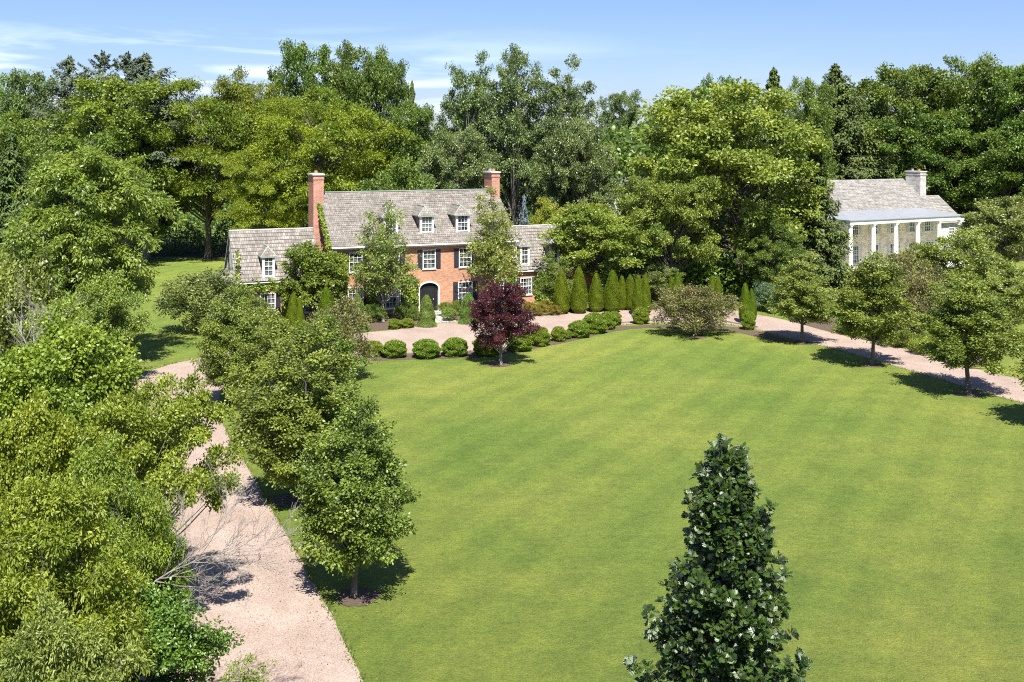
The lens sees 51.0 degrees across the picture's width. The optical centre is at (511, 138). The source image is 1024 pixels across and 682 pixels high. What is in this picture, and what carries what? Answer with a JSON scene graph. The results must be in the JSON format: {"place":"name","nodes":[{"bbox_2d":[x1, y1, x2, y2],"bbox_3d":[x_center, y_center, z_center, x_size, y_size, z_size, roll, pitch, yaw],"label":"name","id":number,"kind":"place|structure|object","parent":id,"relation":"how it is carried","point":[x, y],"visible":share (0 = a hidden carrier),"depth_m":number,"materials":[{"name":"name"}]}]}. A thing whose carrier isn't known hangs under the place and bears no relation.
{"place":"outdoors","nodes":[
{"label":"outdoors","id":0,"kind":"place"},
{"bbox_2d":[0,0,1023,142],"label":"sky","id":1,"kind":"structure","parent":0,"point":[648,47],"materials":[{"name":"blue"}]},
{"bbox_2d":[36,143,1023,681],"bbox_3d":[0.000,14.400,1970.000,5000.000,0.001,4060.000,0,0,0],"label":"ground","id":2,"kind":"structure","parent":0,"point":[544,543],"depth_m":42.65,"materials":[{"name":"green plant"}]},
{"bbox_2d":[0,108,58,211],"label":"shade tree","id":3,"kind":"object","parent":2,"relation":"on","point":[27,146],"visible":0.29,"depth_m":100.38,"materials":[{"name":"green plant"}]},
{"bbox_2d":[0,67,67,199],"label":"shade tree","id":4,"kind":"object","parent":2,"relation":"on","point":[14,97],"visible":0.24,"depth_m":129.96,"materials":[{"name":"green plant"}]},
{"bbox_2d":[24,54,103,199],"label":"old spruce tree","id":5,"kind":"object","parent":2,"relation":"on","point":[68,64],"visible":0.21,"depth_m":126.89,"materials":[{"name":"green plant"}]},
{"bbox_2d":[0,586,157,681],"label":"leafy mound","id":6,"kind":"object","parent":2,"relation":"on","point":[40,658],"visible":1,"depth_m":18.91,"materials":[{"name":"green plant"}]},
{"bbox_2d":[0,128,186,320],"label":"walnut tree","id":7,"kind":"object","parent":2,"relation":"on","point":[62,222],"visible":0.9,"depth_m":66.36,"materials":[{"name":"green plant"}]},
{"bbox_2d":[54,266,158,347],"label":"walnut tree","id":8,"kind":"object","parent":2,"relation":"on","point":[111,298],"visible":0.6,"depth_m":61.86,"materials":[{"name":"green plant"}]},
{"bbox_2d":[18,75,195,264],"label":"shade tree","id":9,"kind":"object","parent":2,"relation":"on","point":[117,121],"visible":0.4,"depth_m":118.86,"materials":[{"name":"green plant"}]},
{"bbox_2d":[44,50,178,167],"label":"old spruce tree","id":10,"kind":"object","parent":2,"relation":"on","point":[102,60],"visible":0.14,"depth_m":127.25,"materials":[{"name":"green plant"}]},
{"bbox_2d":[42,51,230,259],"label":"old spruce tree","id":11,"kind":"object","parent":2,"relation":"on","point":[144,62],"visible":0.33,"depth_m":126.27,"materials":[{"name":"green plant"}]},
{"bbox_2d":[88,51,205,248],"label":"old spruce tree","id":12,"kind":"object","parent":2,"relation":"on","point":[125,61],"visible":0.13,"depth_m":127.44,"materials":[{"name":"green plant"}]},
{"bbox_2d":[66,371,245,534],"bbox_3d":[-10.463,10.728,31.454,5.547,7.370,4.031,0,0,0],"label":"mulberry tree","id":13,"kind":"object","parent":2,"relation":"on","point":[173,431],"visible":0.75,"depth_m":31.00,"materials":[{"name":"green plant"}]},
{"bbox_2d":[118,111,197,256],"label":"shade tree","id":14,"kind":"object","parent":2,"relation":"on","point":[164,224],"visible":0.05,"depth_m":130.38,"materials":[{"name":"green plant"}]},
{"bbox_2d":[79,577,244,681],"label":"leafy mound","id":15,"kind":"object","parent":2,"relation":"on","point":[186,644],"visible":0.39,"depth_m":24.54,"materials":[{"name":"green plant"}]},
{"bbox_2d":[151,265,252,331],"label":"olive shrub","id":16,"kind":"object","parent":2,"relation":"on","point":[191,283],"visible":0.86,"depth_m":78.92,"materials":[{"name":"green plant"}]},
{"bbox_2d":[144,76,288,258],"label":"locust tree","id":17,"kind":"object","parent":2,"relation":"on","point":[205,153],"visible":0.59,"depth_m":124.47,"materials":[{"name":"green plant"}]},
{"bbox_2d":[150,462,303,612],"bbox_3d":[-7.087,10.909,25.727,4.111,6.981,2.814,0,0,40],"label":"dead tree","id":18,"kind":"object","parent":2,"relation":"on","point":[205,557],"visible":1,"depth_m":25.35,"materials":[{"name":"grey wood"}]},
{"bbox_2d":[190,285,271,403],"bbox_3d":[-14.950,11.139,57.919,4.618,6.531,4.656,0,0,-25],"label":"pear tree","id":19,"kind":"object","parent":2,"relation":"on","point":[222,339],"visible":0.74,"depth_m":57.19,"materials":[{"name":"green plant"}]},
{"bbox_2d":[211,145,311,229],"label":"locust tree","id":20,"kind":"object","parent":2,"relation":"on","point":[294,219],"visible":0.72,"depth_m":113.91,"materials":[{"name":"green plant"}]},
{"bbox_2d":[222,307,313,445],"bbox_3d":[-11.138,11.101,49.861,4.545,6.604,5.344,0,0,-11],"label":"pear tree","id":21,"kind":"object","parent":2,"relation":"on","point":[274,328],"visible":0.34,"depth_m":49.33,"materials":[{"name":"green plant"}]},
{"bbox_2d":[268,493,299,506],"bbox_3d":[-8.917,14.384,42.779,1.689,0.001,1.620,0,0,0],"label":"mulch ring","id":22,"kind":"object","parent":2,"relation":"on","point":[281,500],"visible":0.76,"depth_m":42.73,"materials":[{"name":"brown soil"}]},
{"bbox_2d":[225,319,365,503],"bbox_3d":[-8.537,10.763,42.640,5.469,7.288,5.764,0,0,-7],"label":"pear tree","id":23,"kind":"object","parent":22,"relation":"on","point":[293,403],"visible":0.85,"depth_m":41.66,"materials":[{"name":"green plant"}]},
{"bbox_2d":[286,310,365,414],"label":"pear tree","id":24,"kind":"object","parent":2,"relation":"on","point":[345,345],"visible":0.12,"depth_m":50.86,"materials":[{"name":"green plant"}]},
{"bbox_2d":[292,293,380,374],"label":"crabapple tree","id":25,"kind":"object","parent":2,"relation":"on","point":[347,324],"visible":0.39,"depth_m":63.46,"materials":[{"name":"green plant"}]},
{"bbox_2d":[336,587,380,605],"bbox_3d":[-4.825,14.384,33.758,1.398,0.001,1.416,0,0,0],"label":"mulch ring","id":26,"kind":"object","parent":2,"relation":"on","point":[365,596],"visible":0.91,"depth_m":33.69,"materials":[{"name":"brown soil"}]},
{"bbox_2d":[285,383,420,597],"bbox_3d":[-5.010,11.085,33.894,4.322,6.638,4.286,0,0,0],"label":"pear tree","id":27,"kind":"object","parent":26,"relation":"on","point":[353,506],"visible":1,"depth_m":33.27,"materials":[{"name":"green plant"}]},
{"bbox_2d":[305,314,417,331],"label":"planting bed","id":28,"kind":"object","parent":2,"relation":"on","point":[378,324],"visible":0.06,"depth_m":84.13,"materials":[{"name":"brown soil"}]},
{"bbox_2d":[270,240,352,321],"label":"magnolia tree","id":29,"kind":"object","parent":28,"relation":"on","point":[316,267],"visible":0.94,"depth_m":81.44,"materials":[{"name":"green plant"}]},
{"bbox_2d":[344,199,422,321],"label":"serviceberry tree","id":30,"kind":"object","parent":28,"relation":"on","point":[379,272],"visible":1,"depth_m":84.31,"materials":[{"name":"green plant"}]},
{"bbox_2d":[359,153,435,190],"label":"garden tree","id":31,"kind":"object","parent":2,"relation":"on","point":[411,178],"visible":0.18,"depth_m":104.90,"materials":[{"name":"green plant"}]},
{"bbox_2d":[205,168,593,319],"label":"brick house","id":32,"kind":"structure","parent":2,"relation":"on","point":[439,227],"depth_m":89.73,"materials":[{"name":"orange brick"}]},
{"bbox_2d":[236,253,383,316],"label":"wall vine","id":33,"kind":"object","parent":32,"relation":"attached to","point":[265,287],"depth_m":85.05,"materials":[{"name":"green plant"}]},
{"bbox_2d":[234,250,419,310],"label":"wall vine","id":34,"kind":"object","parent":32,"relation":"attached to","point":[411,294],"depth_m":88.34,"materials":[{"name":"green plant"}]},
{"bbox_2d":[415,295,437,327],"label":"clipped conifer","id":35,"kind":"object","parent":2,"relation":"on","point":[427,314],"visible":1,"depth_m":82.07,"materials":[{"name":"green plant"}]},
{"bbox_2d":[486,362,511,366],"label":"mulch ring","id":36,"kind":"object","parent":2,"relation":"on","point":[494,364],"visible":0.94,"depth_m":68.46,"materials":[{"name":"brown soil"}]},
{"bbox_2d":[464,279,544,364],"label":"japanese maple tree","id":37,"kind":"object","parent":36,"relation":"on","point":[485,317],"visible":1,"depth_m":67.94,"materials":[{"name":"purple plant"}]},
{"bbox_2d":[450,301,665,319],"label":"planting bed","id":38,"kind":"object","parent":2,"relation":"on","point":[458,316],"visible":0.08,"depth_m":90.54,"materials":[{"name":"brown soil"}]},
{"bbox_2d":[460,185,526,301],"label":"serviceberry tree","id":39,"kind":"object","parent":38,"relation":"on","point":[496,265],"visible":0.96,"depth_m":86.34,"materials":[{"name":"green plant"}]},
{"bbox_2d":[528,251,572,299],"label":"serviceberry tree","id":40,"kind":"object","parent":38,"relation":"on","point":[551,273],"visible":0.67,"depth_m":90.15,"materials":[{"name":"green plant"}]},
{"bbox_2d":[536,200,666,303],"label":"garden tree","id":41,"kind":"object","parent":38,"relation":"on","point":[579,242],"visible":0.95,"depth_m":92.20,"materials":[{"name":"green plant"}]},
{"bbox_2d":[624,259,685,304],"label":"garden tree","id":42,"kind":"object","parent":38,"relation":"on","point":[658,277],"visible":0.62,"depth_m":92.45,"materials":[{"name":"green plant"}]},
{"bbox_2d":[553,268,569,313],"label":"arborvitae","id":43,"kind":"object","parent":2,"relation":"on","point":[561,295],"visible":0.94,"depth_m":87.98,"materials":[{"name":"green plant"}]},
{"bbox_2d":[127,310,1021,681],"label":"grass fringe","id":44,"kind":"object","parent":2,"relation":"on","point":[271,508],"depth_m":40.41,"materials":[{"name":"green plant"}]},
{"bbox_2d":[570,266,587,312],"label":"arborvitae","id":45,"kind":"object","parent":2,"relation":"on","point":[578,298],"visible":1,"depth_m":88.28,"materials":[{"name":"green plant"}]},
{"bbox_2d":[369,324,790,360],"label":"planting bed","id":46,"kind":"object","parent":2,"relation":"on","point":[734,329],"visible":0.57,"depth_m":77.78,"materials":[{"name":"brown soil"}]},
{"bbox_2d":[411,338,441,358],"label":"boxwood ball","id":47,"kind":"object","parent":46,"relation":"on","point":[431,351],"visible":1,"depth_m":70.21,"materials":[{"name":"green plant"}]},
{"bbox_2d":[441,337,467,357],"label":"boxwood ball","id":48,"kind":"object","parent":46,"relation":"on","point":[449,346],"visible":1,"depth_m":70.73,"materials":[{"name":"green plant"}]},
{"bbox_2d":[588,273,603,311],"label":"arborvitae","id":49,"kind":"object","parent":2,"relation":"on","point":[595,297],"visible":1,"depth_m":88.98,"materials":[{"name":"green plant"}]},
{"bbox_2d":[603,269,621,311],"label":"arborvitae","id":50,"kind":"object","parent":2,"relation":"on","point":[612,296],"visible":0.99,"depth_m":88.91,"materials":[{"name":"green plant"}]},
{"bbox_2d":[611,163,732,275],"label":"shade tree","id":51,"kind":"object","parent":2,"relation":"on","point":[691,218],"visible":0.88,"depth_m":93.11,"materials":[{"name":"green plant"}]},
{"bbox_2d":[684,334,706,338],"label":"mulch ring","id":52,"kind":"object","parent":2,"relation":"on","point":[695,337],"visible":0.96,"depth_m":78.15,"materials":[{"name":"brown soil"}]},
{"bbox_2d":[647,281,745,335],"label":"crabapple tree","id":53,"kind":"object","parent":52,"relation":"on","point":[694,314],"visible":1,"depth_m":77.99,"materials":[{"name":"green plant"}]},
{"bbox_2d":[623,433,812,681],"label":"magnolia tree","id":54,"kind":"object","parent":2,"relation":"on","point":[721,608],"visible":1,"depth_m":15.19,"materials":[{"name":"green plant"}]},
{"bbox_2d":[615,76,835,292],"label":"maple tree","id":55,"kind":"object","parent":2,"relation":"on","point":[712,151],"visible":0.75,"depth_m":96.42,"materials":[{"name":"green plant"}]},
{"bbox_2d":[732,213,808,284],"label":"shade tree","id":56,"kind":"object","parent":2,"relation":"on","point":[758,255],"visible":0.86,"depth_m":93.02,"materials":[{"name":"green plant"}]},
{"bbox_2d":[793,341,812,344],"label":"mulch ring","id":57,"kind":"object","parent":2,"relation":"on","point":[797,342],"visible":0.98,"depth_m":75.67,"materials":[{"name":"brown soil"}]},
{"bbox_2d":[765,248,840,342],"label":"pear tree","id":58,"kind":"object","parent":57,"relation":"on","point":[803,291],"visible":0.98,"depth_m":75.02,"materials":[{"name":"green plant"}]},
{"bbox_2d":[774,152,870,301],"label":"spruce tree","id":59,"kind":"object","parent":2,"relation":"on","point":[823,245],"visible":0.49,"depth_m":97.57,"materials":[{"name":"green plant"}]},
{"bbox_2d":[770,168,968,272],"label":"stone house","id":60,"kind":"structure","parent":2,"relation":"on","point":[884,216],"depth_m":121.77,"materials":[{"name":"white paint"}]},
{"bbox_2d":[860,362,884,366],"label":"mulch ring","id":61,"kind":"object","parent":2,"relation":"on","point":[866,364],"visible":0.96,"depth_m":68.46,"materials":[{"name":"brown soil"}]},
{"bbox_2d":[824,250,919,364],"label":"pear tree","id":62,"kind":"object","parent":61,"relation":"on","point":[858,292],"visible":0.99,"depth_m":67.67,"materials":[{"name":"green plant"}]},
{"bbox_2d":[790,317,992,365],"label":"planting bed","id":63,"kind":"object","parent":2,"relation":"on","point":[823,326],"visible":0.14,"depth_m":81.90,"materials":[{"name":"brown soil"}]},
{"bbox_2d":[869,246,948,333],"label":"crabapple tree","id":64,"kind":"object","parent":63,"relation":"on","point":[915,294],"visible":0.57,"depth_m":76.30,"materials":[{"name":"green plant"}]},
{"bbox_2d":[881,242,954,311],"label":"garden tree","id":65,"kind":"object","parent":2,"relation":"on","point":[928,257],"visible":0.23,"depth_m":84.92,"materials":[{"name":"green plant"}]},
{"bbox_2d":[955,391,983,396],"bbox_3d":[25.744,14.384,60.547,1.591,0.001,1.554,0,0,0],"label":"mulch ring","id":66,"kind":"object","parent":2,"relation":"on","point":[972,394],"visible":1,"depth_m":60.43,"materials":[{"name":"brown soil"}]},
{"bbox_2d":[911,274,1023,392],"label":"pear tree","id":67,"kind":"object","parent":66,"relation":"on","point":[949,350],"visible":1,"depth_m":60.02,"materials":[{"name":"green plant"}]},
{"bbox_2d":[920,226,1019,318],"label":"garden tree","id":68,"kind":"object","parent":2,"relation":"on","point":[985,257],"visible":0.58,"depth_m":82.54,"materials":[{"name":"green plant"}]},
{"bbox_2d":[973,266,1023,340],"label":"garden tree","id":69,"kind":"object","parent":2,"relation":"on","point":[999,285],"visible":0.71,"depth_m":75.53,"materials":[{"name":"green plant"}]},
{"bbox_2d":[129,308,1023,681],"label":"driveway","id":70,"kind":"structure","parent":0,"point":[319,650],"depth_m":36.93,"materials":[{"name":"beige gravel"}]},
{"bbox_2d":[143,511,196,623],"bbox_3d":[-9.721,12.259,28.955,2.166,4.298,2.287,0,0,33],"label":"leafy mound","id":71,"kind":"object","parent":70,"relation":"on","point":[176,558],"visible":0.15,"depth_m":28.86,"materials":[{"name":"green plant"}]},
{"bbox_2d":[218,653,276,681],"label":"sapling","id":72,"kind":"object","parent":70,"relation":"on","point":[256,674],"visible":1,"depth_m":23.95,"materials":[{"name":"green plant"}]},
{"bbox_2d":[130,190,1023,291],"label":"woodland floor","id":73,"kind":"structure","parent":0,"point":[197,254],"depth_m":137.18,"materials":[{"name":"green plant"}]},
{"bbox_2d":[194,65,316,219],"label":"locust tree","id":74,"kind":"object","parent":73,"relation":"on","point":[260,89],"visible":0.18,"depth_m":129.70,"materials":[{"name":"green plant"}]},
{"bbox_2d":[248,37,343,227],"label":"tall tree","id":75,"kind":"object","parent":73,"relation":"on","point":[294,57],"visible":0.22,"depth_m":138.02,"materials":[{"name":"green plant"}]},
{"bbox_2d":[222,84,421,225],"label":"locust tree","id":76,"kind":"object","parent":73,"relation":"on","point":[314,139],"visible":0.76,"depth_m":117.28,"materials":[{"name":"green plant"}]},
{"bbox_2d":[309,39,375,190],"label":"tall tree","id":77,"kind":"object","parent":73,"relation":"on","point":[347,55],"visible":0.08,"depth_m":139.73,"materials":[{"name":"green plant"}]},
{"bbox_2d":[338,42,417,190],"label":"tall tree","id":78,"kind":"object","parent":73,"relation":"on","point":[377,82],"visible":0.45,"depth_m":133.09,"materials":[{"name":"green plant"}]},
{"bbox_2d":[370,102,460,188],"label":"shade tree","id":79,"kind":"object","parent":73,"relation":"on","point":[421,120],"visible":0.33,"depth_m":121.36,"materials":[{"name":"green plant"}]},
{"bbox_2d":[416,126,503,193],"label":"shade tree","id":80,"kind":"object","parent":73,"relation":"on","point":[471,176],"visible":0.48,"depth_m":115.03,"materials":[{"name":"green plant"}]},
{"bbox_2d":[430,50,511,206],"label":"cottonwood tree","id":81,"kind":"object","parent":73,"relation":"on","point":[460,116],"visible":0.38,"depth_m":122.52,"materials":[{"name":"green plant"}]},
{"bbox_2d":[463,42,549,224],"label":"cottonwood tree","id":82,"kind":"object","parent":73,"relation":"on","point":[510,137],"visible":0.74,"depth_m":120.33,"materials":[{"name":"green plant"}]},
{"bbox_2d":[28,112,997,228],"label":"woods","id":83,"kind":"object","parent":73,"relation":"on","point":[641,147],"visible":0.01,"depth_m":173.56,"materials":[{"name":"green plant"}]},
{"bbox_2d":[34,203,1015,301],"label":"undergrowth","id":84,"kind":"object","parent":73,"relation":"on","point":[699,274],"visible":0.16,"depth_m":106.03,"materials":[{"name":"green plant"}]},
{"bbox_2d":[520,194,566,224],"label":"garden tree","id":85,"kind":"object","parent":73,"relation":"on","point":[548,210],"visible":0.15,"depth_m":107.91,"materials":[{"name":"green plant"}]},
{"bbox_2d":[518,52,612,216],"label":"cottonwood tree","id":86,"kind":"object","parent":73,"relation":"on","point":[571,105],"visible":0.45,"depth_m":118.71,"materials":[{"name":"green plant"}]},
{"bbox_2d":[542,114,623,211],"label":"shade tree","id":87,"kind":"object","parent":73,"relation":"on","point":[576,144],"visible":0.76,"depth_m":111.93,"materials":[{"name":"green plant"}]},
{"bbox_2d":[597,89,646,172],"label":"distant tree","id":88,"kind":"object","parent":73,"relation":"on","point":[618,99],"visible":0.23,"depth_m":203.19,"materials":[{"name":"green plant"}]},
{"bbox_2d":[674,73,756,247],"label":"shade tree","id":89,"kind":"object","parent":73,"relation":"on","point":[723,80],"visible":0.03,"depth_m":140.28,"materials":[{"name":"green plant"}]},
{"bbox_2d":[722,66,805,258],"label":"spruce tree","id":90,"kind":"object","parent":73,"relation":"on","point":[773,80],"visible":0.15,"depth_m":127.45,"materials":[{"name":"green plant"}]},
{"bbox_2d":[785,76,839,179],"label":"shade tree","id":91,"kind":"object","parent":73,"relation":"on","point":[810,112],"visible":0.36,"depth_m":140.19,"materials":[{"name":"green plant"}]},
{"bbox_2d":[799,63,900,179],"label":"spruce tree","id":92,"kind":"object","parent":73,"relation":"on","point":[844,131],"visible":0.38,"depth_m":143.38,"materials":[{"name":"green plant"}]},
{"bbox_2d":[839,92,911,179],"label":"spruce tree","id":93,"kind":"object","parent":73,"relation":"on","point":[873,112],"visible":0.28,"depth_m":145.86,"materials":[{"name":"green plant"}]},
{"bbox_2d":[831,60,979,193],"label":"shade tree","id":94,"kind":"object","parent":73,"relation":"on","point":[895,82],"visible":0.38,"depth_m":146.98,"materials":[{"name":"green plant"}]},
{"bbox_2d":[858,106,999,219],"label":"shade tree","id":95,"kind":"object","parent":73,"relation":"on","point":[946,132],"visible":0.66,"depth_m":141.57,"materials":[{"name":"green plant"}]},
{"bbox_2d":[911,52,1023,196],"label":"shade tree","id":96,"kind":"object","parent":73,"relation":"on","point":[977,74],"visible":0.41,"depth_m":144.63,"materials":[{"name":"green plant"}]},
{"bbox_2d":[948,127,1023,248],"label":"shade tree","id":97,"kind":"object","parent":73,"relation":"on","point":[1000,173],"visible":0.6,"depth_m":136.70,"materials":[{"name":"green plant"}]},
{"bbox_2d":[971,63,1023,201],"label":"shade tree","id":98,"kind":"object","parent":73,"relation":"on","point":[1009,101],"visible":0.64,"depth_m":139.11,"materials":[{"name":"green plant"}]},
{"bbox_2d":[953,193,1023,262],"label":"tree","id":99,"kind":"object","parent":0,"point":[990,219],"visible":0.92,"depth_m":105.12,"materials":[{"name":"green plant"}]},
{"label":"thicket floor","id":100,"kind":"structure","parent":0,"visible":0},
{"bbox_2d":[0,130,41,323],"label":"yew tree","id":101,"kind":"object","parent":100,"relation":"on","point":[10,170],"visible":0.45,"depth_m":83.46,"materials":[{"name":"green plant"}]},
{"bbox_2d":[0,236,68,368],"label":"grey shrub","id":102,"kind":"object","parent":100,"relation":"on","point":[9,275],"visible":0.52,"depth_m":57.33,"materials":[{"name":"green plant"}]},
{"bbox_2d":[0,383,79,552],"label":"leafy mound","id":103,"kind":"object","parent":100,"relation":"on","point":[31,436],"visible":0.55,"depth_m":31.55,"materials":[{"name":"green plant"}]},
{"bbox_2d":[10,293,133,382],"bbox_3d":[-22.020,11.034,53.632,5.284,6.755,6.193,0,0,-40],"label":"tree","id":104,"kind":"object","parent":100,"relation":"on","point":[60,305],"visible":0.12,"depth_m":53.54,"materials":[{"name":"green plant"}]},
{"bbox_2d":[0,467,158,681],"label":"box elder tree","id":105,"kind":"object","parent":100,"relation":"on","point":[59,540],"visible":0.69,"depth_m":22.30,"materials":[{"name":"green plant"}]},
{"bbox_2d":[0,309,159,459],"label":"leafy mound","id":106,"kind":"object","parent":100,"relation":"on","point":[75,359],"visible":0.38,"depth_m":37.28,"materials":[{"name":"green plant"}]},
{"bbox_2d":[24,429,186,618],"bbox_3d":[-10.213,10.817,26.548,3.856,7.174,3.672,0,0,8],"label":"box elder tree","id":107,"kind":"object","parent":100,"relation":"on","point":[142,537],"visible":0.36,"depth_m":26.49,"materials":[{"name":"green plant"}]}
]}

